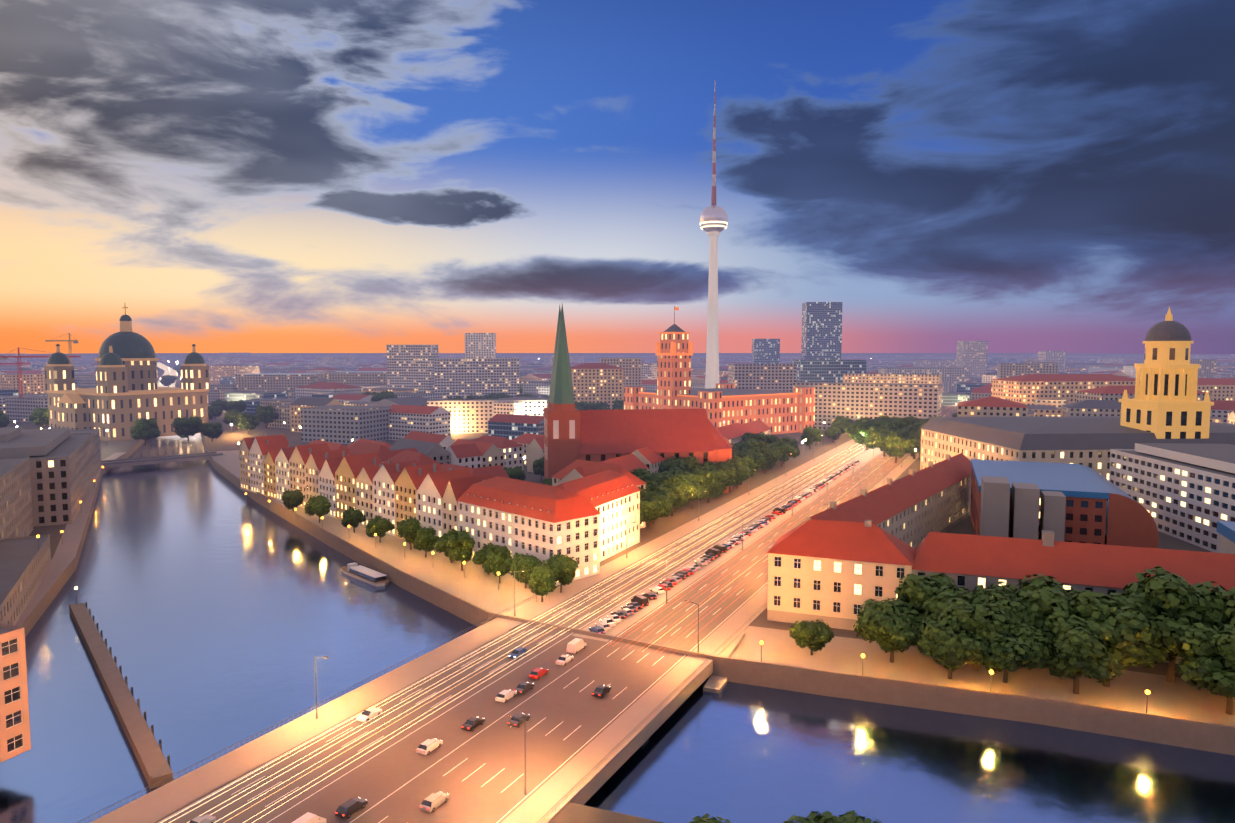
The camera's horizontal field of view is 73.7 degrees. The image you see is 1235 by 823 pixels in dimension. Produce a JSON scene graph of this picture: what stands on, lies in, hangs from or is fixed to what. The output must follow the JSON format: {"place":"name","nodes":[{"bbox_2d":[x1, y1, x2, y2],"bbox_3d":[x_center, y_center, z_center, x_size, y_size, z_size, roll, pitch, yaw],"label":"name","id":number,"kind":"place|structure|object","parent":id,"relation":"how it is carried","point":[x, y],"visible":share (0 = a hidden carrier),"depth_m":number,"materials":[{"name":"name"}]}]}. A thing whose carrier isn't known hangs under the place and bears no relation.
{"place":"outdoors","nodes":[
{"label":"outdoors","id":0,"kind":"place"},
{"bbox_2d":[263,450,279,499],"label":"house","id":1,"kind":"structure","parent":0,"point":[269,475],"depth_m":357.40,"materials":[{"name":"yellow paint"}]},
{"bbox_2d":[275,445,294,501],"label":"house","id":2,"kind":"structure","parent":0,"point":[282,470],"depth_m":348.11,"materials":[{"name":"white paint"}]},
{"bbox_2d":[304,449,351,502],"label":"house","id":3,"kind":"structure","parent":0,"point":[314,463],"depth_m":328.60,"materials":[{"name":"beige paint"}]},
{"bbox_2d":[90,406,956,822],"bbox_3d":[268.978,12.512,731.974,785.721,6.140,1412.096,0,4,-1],"label":"road","id":4,"kind":"structure","parent":0,"point":[332,758],"depth_m":149.59,"materials":[{"name":"grey asphalt"}]},
{"bbox_2d":[292,812,326,822],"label":"van","id":5,"kind":"object","parent":4,"relation":"on","point":[307,817],"visible":1,"depth_m":109.69,"materials":[{"name":"paint"}]},
{"bbox_2d":[335,797,367,818],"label":"car","id":6,"kind":"object","parent":4,"relation":"on","point":[347,809],"visible":1,"depth_m":113.81,"materials":[{"name":"paint"}]},
{"bbox_2d":[357,707,381,721],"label":"car","id":7,"kind":"object","parent":4,"relation":"on","point":[368,714],"visible":0.92,"depth_m":143.36,"materials":[{"name":"paint"}]},
{"bbox_2d":[77,583,757,822],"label":"bridge railing","id":8,"kind":"object","parent":4,"relation":"on","point":[396,668],"visible":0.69,"depth_m":140.35,"materials":[{"name":"metal"}]},
{"bbox_2d":[417,739,442,754],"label":"car","id":9,"kind":"object","parent":4,"relation":"on","point":[427,746],"visible":1,"depth_m":131.56,"materials":[{"name":"paint"}]},
{"bbox_2d":[420,792,449,812],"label":"car","id":10,"kind":"object","parent":4,"relation":"on","point":[431,802],"visible":1,"depth_m":115.31,"materials":[{"name":"paint"}]},
{"bbox_2d":[461,717,484,730],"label":"car","id":11,"kind":"object","parent":4,"relation":"on","point":[470,723],"visible":1,"depth_m":139.72,"materials":[{"name":"paint"}]},
{"bbox_2d":[508,713,529,727],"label":"car","id":12,"kind":"object","parent":4,"relation":"on","point":[514,722],"visible":0.96,"depth_m":141.12,"materials":[{"name":"paint"}]},
{"bbox_2d":[567,638,586,653],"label":"van","id":13,"kind":"object","parent":4,"relation":"on","point":[575,645],"visible":0.96,"depth_m":174.89,"materials":[{"name":"paint"}]},
{"bbox_2d":[0,361,1234,822],"bbox_3d":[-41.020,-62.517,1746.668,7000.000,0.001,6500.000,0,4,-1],"label":"river water","id":14,"kind":"structure","parent":0,"point":[224,611],"depth_m":154.16,"materials":[{"name":"blue liquid"}]},
{"bbox_2d":[341,562,389,586],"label":"excursion boat","id":15,"kind":"object","parent":14,"relation":"on","point":[367,575],"visible":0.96,"depth_m":244.05,"materials":[{"name":"white metal"}]},
{"bbox_2d":[0,0,1234,353],"label":"sky","id":16,"kind":"structure","parent":0,"point":[234,176],"materials":[{"name":"blue"}]},
{"bbox_2d":[3,353,1234,822],"bbox_3d":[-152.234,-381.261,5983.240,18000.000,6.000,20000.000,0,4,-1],"label":"ground","id":17,"kind":"structure","parent":0,"point":[1099,723],"depth_m":202.14,"materials":[{"name":"beige concrete"}]},
{"bbox_2d":[0,624,30,762],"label":"building","id":18,"kind":"structure","parent":17,"relation":"on","point":[15,740],"depth_m":130.36,"materials":[{"name":"paint"}]},
{"bbox_2d":[28,407,48,428],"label":"tree","id":19,"kind":"object","parent":17,"relation":"on","point":[40,417],"visible":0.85,"depth_m":648.61,"materials":[{"name":"green plant"}]},
{"bbox_2d":[0,348,80,397],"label":"tower crane","id":20,"kind":"object","parent":17,"relation":"on","point":[2,357],"visible":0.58,"depth_m":742.46,"materials":[{"name":"metal"}]},
{"bbox_2d":[0,427,100,625],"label":"left bank blocks","id":21,"kind":"structure","parent":17,"relation":"on","point":[47,477],"depth_m":299.77,"materials":[{"name":"grey concrete"}]},
{"bbox_2d":[44,306,209,440],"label":"cathedral","id":22,"kind":"structure","parent":17,"relation":"on","point":[122,397],"depth_m":612.25,"materials":[{"name":"beige stone"}]},
{"bbox_2d":[130,418,160,445],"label":"tree","id":23,"kind":"object","parent":17,"relation":"on","point":[144,429],"visible":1,"depth_m":546.10,"materials":[{"name":"green plant"}]},
{"bbox_2d":[172,415,203,441],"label":"tree","id":24,"kind":"object","parent":17,"relation":"on","point":[185,427],"visible":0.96,"depth_m":571.54,"materials":[{"name":"green plant"}]},
{"bbox_2d":[199,422,222,441],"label":"tree","id":25,"kind":"object","parent":17,"relation":"on","point":[212,431],"visible":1,"depth_m":573.07,"materials":[{"name":"green plant"}]},
{"bbox_2d":[223,409,249,429],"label":"tree","id":26,"kind":"object","parent":17,"relation":"on","point":[232,416],"visible":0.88,"depth_m":660.58,"materials":[{"name":"green plant"}]},
{"bbox_2d":[237,413,259,433],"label":"tree","id":27,"kind":"object","parent":17,"relation":"on","point":[248,422],"visible":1,"depth_m":622.99,"materials":[{"name":"green plant"}]},
{"bbox_2d":[255,405,278,427],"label":"tree","id":28,"kind":"object","parent":17,"relation":"on","point":[266,415],"visible":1,"depth_m":671.07,"materials":[{"name":"green plant"}]},
{"bbox_2d":[363,390,397,401],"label":"tree","id":29,"kind":"object","parent":17,"relation":"on","point":[387,394],"visible":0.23,"depth_m":754.14,"materials":[{"name":"green plant"}]},
{"bbox_2d":[394,463,442,538],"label":"house","id":30,"kind":"structure","parent":17,"relation":"on","point":[408,481],"depth_m":278.38,"materials":[{"name":"yellow paint"}]},
{"bbox_2d":[416,468,471,537],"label":"house","id":31,"kind":"structure","parent":17,"relation":"on","point":[430,491],"depth_m":267.94,"materials":[{"name":"white paint"}]},
{"bbox_2d":[441,474,491,535],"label":"house","id":32,"kind":"structure","parent":17,"relation":"on","point":[455,490],"depth_m":259.94,"materials":[{"name":"beige paint"}]},
{"bbox_2d":[307,431,646,527],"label":"buildings","id":33,"kind":"structure","parent":17,"relation":"on","point":[468,456],"depth_m":387.89,"materials":[{"name":"red tile"}]},
{"bbox_2d":[503,466,525,480],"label":"tree","id":34,"kind":"object","parent":17,"relation":"on","point":[517,472],"visible":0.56,"depth_m":366.18,"materials":[{"name":"green plant"}]},
{"bbox_2d":[457,470,640,585],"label":"building","id":35,"kind":"structure","parent":17,"relation":"on","point":[587,524],"depth_m":240.82,"materials":[{"name":"white paint"}]},
{"bbox_2d":[0,302,1234,432],"bbox_3d":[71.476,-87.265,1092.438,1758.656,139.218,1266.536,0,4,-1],"label":"city buildings","id":36,"kind":"structure","parent":17,"relation":"on","point":[852,390],"depth_m":839.98,"materials":[{"name":"grey concrete"}]},
{"bbox_2d":[0,353,1234,443],"bbox_3d":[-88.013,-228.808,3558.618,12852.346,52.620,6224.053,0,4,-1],"label":"city blocks","id":37,"kind":"structure","parent":17,"relation":"on","point":[336,412],"depth_m":942.27,"materials":[{"name":"beige concrete"}]},
{"bbox_2d":[544,304,732,492],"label":"church","id":38,"kind":"structure","parent":17,"relation":"on","point":[572,433],"depth_m":362.95,"materials":[{"name":"red brick"}]},
{"bbox_2d":[628,468,667,486],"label":"tree","id":39,"kind":"object","parent":17,"relation":"on","point":[644,475],"visible":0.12,"depth_m":315.13,"materials":[{"name":"green plant"}]},
{"bbox_2d":[638,486,660,524],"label":"tree","id":40,"kind":"object","parent":17,"relation":"on","point":[650,507],"visible":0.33,"depth_m":282.35,"materials":[{"name":"green plant"}]},
{"bbox_2d":[644,491,673,528],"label":"tree","id":41,"kind":"object","parent":17,"relation":"on","point":[665,503],"visible":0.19,"depth_m":291.66,"materials":[{"name":"green plant"}]},
{"bbox_2d":[645,480,677,523],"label":"tree","id":42,"kind":"object","parent":17,"relation":"on","point":[652,486],"visible":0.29,"depth_m":301.22,"materials":[{"name":"green plant"}]},
{"bbox_2d":[557,420,770,484],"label":"buildings","id":43,"kind":"structure","parent":17,"relation":"on","point":[646,458],"depth_m":353.89,"materials":[{"name":"beige paint"}]},
{"bbox_2d":[654,470,696,515],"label":"tree","id":44,"kind":"object","parent":17,"relation":"on","point":[682,487],"visible":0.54,"depth_m":312.50,"materials":[{"name":"green plant"}]},
{"bbox_2d":[658,456,700,473],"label":"tree","id":45,"kind":"object","parent":17,"relation":"on","point":[691,463],"visible":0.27,"depth_m":353.43,"materials":[{"name":"green plant"}]},
{"bbox_2d":[686,473,708,508],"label":"tree","id":46,"kind":"object","parent":17,"relation":"on","point":[700,485],"visible":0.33,"depth_m":330.14,"materials":[{"name":"green plant"}]},
{"bbox_2d":[686,813,730,822],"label":"tree","id":47,"kind":"object","parent":17,"relation":"on","point":[702,819],"visible":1,"depth_m":97.66,"materials":[{"name":"green plant"}]},
{"bbox_2d":[691,468,728,502],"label":"tree","id":48,"kind":"object","parent":17,"relation":"on","point":[714,483],"visible":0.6,"depth_m":342.47,"materials":[{"name":"green plant"}]},
{"bbox_2d":[700,82,727,388],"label":"television tower","id":49,"kind":"structure","parent":17,"relation":"on","point":[713,220],"depth_m":910.99,"materials":[{"name":"concrete"}]},
{"bbox_2d":[624,306,814,433],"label":"town hall","id":50,"kind":"structure","parent":17,"relation":"on","point":[776,412],"depth_m":617.66,"materials":[{"name":"brick"}]},
{"bbox_2d":[715,461,736,487],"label":"tree","id":51,"kind":"object","parent":17,"relation":"on","point":[732,476],"visible":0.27,"depth_m":359.72,"materials":[{"name":"green plant"}]},
{"bbox_2d":[725,459,752,492],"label":"tree","id":52,"kind":"object","parent":17,"relation":"on","point":[743,471],"visible":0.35,"depth_m":365.03,"materials":[{"name":"green plant"}]},
{"bbox_2d":[732,453,756,487],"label":"tree","id":53,"kind":"object","parent":17,"relation":"on","point":[748,459],"visible":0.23,"depth_m":378.05,"materials":[{"name":"green plant"}]},
{"bbox_2d":[732,447,765,474],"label":"tree","id":54,"kind":"object","parent":17,"relation":"on","point":[760,458],"visible":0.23,"depth_m":399.45,"materials":[{"name":"green plant"}]},
{"bbox_2d":[735,439,770,476],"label":"tree","id":55,"kind":"object","parent":17,"relation":"on","point":[759,447],"visible":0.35,"depth_m":413.93,"materials":[{"name":"green plant"}]},
{"bbox_2d":[763,445,781,473],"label":"tree","id":56,"kind":"object","parent":17,"relation":"on","point":[775,453],"visible":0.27,"depth_m":421.15,"materials":[{"name":"green plant"}]},
{"bbox_2d":[770,439,798,466],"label":"tree","id":57,"kind":"object","parent":17,"relation":"on","point":[789,449],"visible":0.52,"depth_m":447.67,"materials":[{"name":"green plant"}]},
{"bbox_2d":[801,425,820,448],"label":"tree","id":58,"kind":"object","parent":17,"relation":"on","point":[810,434],"visible":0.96,"depth_m":529.75,"materials":[{"name":"green plant"}]},
{"bbox_2d":[783,810,881,822],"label":"tree","id":59,"kind":"object","parent":17,"relation":"on","point":[847,817],"visible":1,"depth_m":92.06,"materials":[{"name":"green plant"}]},
{"bbox_2d":[843,417,875,449],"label":"tree","id":60,"kind":"object","parent":17,"relation":"on","point":[856,430],"visible":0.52,"depth_m":522.96,"materials":[{"name":"green plant"}]},
{"bbox_2d":[864,424,893,456],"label":"tree","id":61,"kind":"object","parent":17,"relation":"on","point":[873,433],"visible":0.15,"depth_m":491.79,"materials":[{"name":"green plant"}]},
{"bbox_2d":[866,415,900,430],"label":"tree","id":62,"kind":"object","parent":17,"relation":"on","point":[882,420],"visible":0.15,"depth_m":515.25,"materials":[{"name":"green plant"}]},
{"bbox_2d":[873,430,920,462],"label":"tree","id":63,"kind":"object","parent":17,"relation":"on","point":[888,442],"visible":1,"depth_m":462.18,"materials":[{"name":"green plant"}]},
{"bbox_2d":[897,420,926,460],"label":"tree","id":64,"kind":"object","parent":17,"relation":"on","point":[911,434],"visible":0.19,"depth_m":472.44,"materials":[{"name":"green plant"}]},
{"bbox_2d":[864,520,1234,663],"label":"red-roofed building","id":65,"kind":"structure","parent":17,"relation":"on","point":[970,562],"depth_m":178.84,"materials":[{"name":"red tile"}]},
{"bbox_2d":[920,306,1234,499],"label":"domed tower building","id":66,"kind":"structure","parent":17,"relation":"on","point":[1164,406],"depth_m":348.25,"materials":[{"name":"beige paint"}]},
{"bbox_2d":[970,459,1234,553],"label":"building","id":67,"kind":"structure","parent":17,"relation":"on","point":[1066,502],"depth_m":243.09,"materials":[{"name":"grey concrete"}]},
{"bbox_2d":[1108,443,1234,552],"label":"white office","id":68,"kind":"structure","parent":17,"relation":"on","point":[1185,492],"depth_m":283.74,"materials":[{"name":"paint"}]},
{"bbox_2d":[15,450,1234,731],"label":"embankment","id":69,"kind":"structure","parent":0,"point":[481,590],"depth_m":171.91,"materials":[{"name":"concrete"}]},
{"bbox_2d":[239,434,266,491],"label":"house","id":70,"kind":"structure","parent":69,"relation":"on","point":[244,449],"depth_m":376.64,"materials":[{"name":"beige paint"}]},
{"bbox_2d":[249,434,288,494],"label":"house","id":71,"kind":"structure","parent":69,"relation":"on","point":[261,447],"depth_m":367.71,"materials":[{"name":"white paint"}]},
{"bbox_2d":[281,489,303,511],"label":"tree","id":72,"kind":"object","parent":69,"relation":"on","point":[292,498],"visible":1,"depth_m":323.31,"materials":[{"name":"green plant"}]},
{"bbox_2d":[288,443,330,508],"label":"house","id":73,"kind":"structure","parent":69,"relation":"on","point":[298,458],"depth_m":337.56,"materials":[{"name":"beige paint"}]},
{"bbox_2d":[304,495,330,522],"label":"tree","id":74,"kind":"object","parent":69,"relation":"on","point":[319,506],"visible":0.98,"depth_m":303.97,"materials":[{"name":"green plant"}]},
{"bbox_2d":[318,457,342,517],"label":"house","id":75,"kind":"structure","parent":69,"relation":"on","point":[326,475],"depth_m":318.22,"materials":[{"name":"white paint"}]},
{"bbox_2d":[341,507,365,532],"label":"tree","id":76,"kind":"object","parent":69,"relation":"on","point":[353,517],"visible":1,"depth_m":287.65,"materials":[{"name":"green plant"}]},
{"bbox_2d":[334,453,381,519],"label":"house","id":77,"kind":"structure","parent":69,"relation":"on","point":[348,470],"depth_m":309.10,"materials":[{"name":"yellow paint"}]},
{"bbox_2d":[355,460,390,527],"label":"house","id":78,"kind":"structure","parent":69,"relation":"on","point":[364,488],"depth_m":298.02,"materials":[{"name":"beige paint"}]},
{"bbox_2d":[365,515,394,542],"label":"tree","id":79,"kind":"object","parent":69,"relation":"on","point":[379,526],"visible":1,"depth_m":272.50,"materials":[{"name":"green plant"}]},
{"bbox_2d":[373,460,418,536],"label":"house","id":80,"kind":"structure","parent":69,"relation":"on","point":[386,476],"depth_m":287.96,"materials":[{"name":"white paint"}]},
{"bbox_2d":[396,517,421,549],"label":"tree","id":81,"kind":"object","parent":69,"relation":"on","point":[408,529],"visible":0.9,"depth_m":261.98,"materials":[{"name":"green plant"}]},
{"bbox_2d":[413,526,438,557],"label":"tree","id":82,"kind":"object","parent":69,"relation":"on","point":[425,539],"visible":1,"depth_m":253.46,"materials":[{"name":"green plant"}]},
{"bbox_2d":[434,529,461,562],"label":"tree","id":83,"kind":"object","parent":69,"relation":"on","point":[440,544],"visible":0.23,"depth_m":246.61,"materials":[{"name":"green plant"}]},
{"bbox_2d":[446,530,474,570],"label":"tree","id":84,"kind":"object","parent":69,"relation":"on","point":[459,546],"visible":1,"depth_m":237.22,"materials":[{"name":"green plant"}]},
{"bbox_2d":[472,542,499,574],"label":"tree","id":85,"kind":"object","parent":69,"relation":"on","point":[479,557],"visible":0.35,"depth_m":232.98,"materials":[{"name":"green plant"}]},
{"bbox_2d":[483,545,511,582],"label":"tree","id":86,"kind":"object","parent":69,"relation":"on","point":[498,559],"visible":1,"depth_m":224.90,"materials":[{"name":"green plant"}]},
{"bbox_2d":[509,553,542,587],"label":"tree","id":87,"kind":"object","parent":69,"relation":"on","point":[527,563],"visible":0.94,"depth_m":220.20,"materials":[{"name":"green plant"}]},
{"bbox_2d":[528,565,556,601],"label":"tree","id":88,"kind":"object","parent":69,"relation":"on","point":[542,583],"visible":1,"depth_m":207.55,"materials":[{"name":"green plant"}]},
{"bbox_2d":[538,553,577,592],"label":"tree","id":89,"kind":"object","parent":69,"relation":"on","point":[562,568],"visible":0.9,"depth_m":215.27,"materials":[{"name":"green plant"}]},
{"bbox_2d":[789,619,833,654],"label":"tree","id":90,"kind":"object","parent":69,"relation":"on","point":[812,636],"visible":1,"depth_m":171.29,"materials":[{"name":"green plant"}]},
{"bbox_2d":[853,598,926,662],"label":"tree","id":91,"kind":"object","parent":69,"relation":"on","point":[888,627],"visible":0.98,"depth_m":166.42,"materials":[{"name":"green plant"}]},
{"bbox_2d":[892,572,964,615],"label":"tree","id":92,"kind":"object","parent":69,"relation":"on","point":[914,591],"visible":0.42,"depth_m":172.03,"materials":[{"name":"green plant"}]},
{"bbox_2d":[917,610,989,678],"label":"tree","id":93,"kind":"object","parent":69,"relation":"on","point":[951,646],"visible":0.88,"depth_m":157.15,"materials":[{"name":"green plant"}]},
{"bbox_2d":[923,585,1023,669],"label":"tree","id":94,"kind":"object","parent":69,"relation":"on","point":[976,608],"visible":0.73,"depth_m":160.35,"materials":[{"name":"green plant"}]},
{"bbox_2d":[970,616,1053,682],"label":"tree","id":95,"kind":"object","parent":69,"relation":"on","point":[1027,647],"visible":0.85,"depth_m":153.17,"materials":[{"name":"green plant"}]},
{"bbox_2d":[973,574,1081,633],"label":"tree","id":96,"kind":"object","parent":69,"relation":"on","point":[1039,600],"visible":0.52,"depth_m":161.65,"materials":[{"name":"green plant"}]},
{"bbox_2d":[1041,611,1123,693],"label":"tree","id":97,"kind":"object","parent":69,"relation":"on","point":[1079,644],"visible":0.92,"depth_m":149.75,"materials":[{"name":"green plant"}]},
{"bbox_2d":[1070,590,1165,686],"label":"tree","id":98,"kind":"object","parent":69,"relation":"on","point":[1133,631],"visible":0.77,"depth_m":151.27,"materials":[{"name":"green plant"}]},
{"bbox_2d":[1123,566,1231,682],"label":"tree","id":99,"kind":"object","parent":69,"relation":"on","point":[1175,606],"visible":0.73,"depth_m":153.94,"materials":[{"name":"green plant"}]},
{"bbox_2d":[1174,622,1234,714],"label":"tree","id":100,"kind":"object","parent":69,"relation":"on","point":[1202,665],"visible":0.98,"depth_m":143.88,"materials":[{"name":"green plant"}]},
{"bbox_2d":[1214,587,1234,659],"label":"tree","id":101,"kind":"object","parent":69,"relation":"on","point":[1230,609],"visible":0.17,"depth_m":151.65,"materials":[{"name":"green plant"}]},
{"bbox_2d":[767,453,971,629],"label":"mint building","id":102,"kind":"structure","parent":0,"point":[834,565],"depth_m":194.29,"materials":[{"name":"beige paint"}]},
{"label":"river bed ground","id":103,"kind":"structure","parent":0,"visible":0},
{"bbox_2d":[69,587,172,788],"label":"pier","id":104,"kind":"structure","parent":103,"relation":"on","point":[155,766],"depth_m":155.66,"materials":[{"name":"wood"}]},
{"bbox_2d":[101,452,224,467],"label":"bridge","id":105,"kind":"structure","parent":103,"relation":"on","point":[160,461],"depth_m":480.64,"materials":[{"name":"concrete"}]},
{"bbox_2d":[703,632,744,693],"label":"quay stairs","id":106,"kind":"structure","parent":103,"relation":"on","point":[714,684],"depth_m":167.69,"materials":[{"name":"concrete"}]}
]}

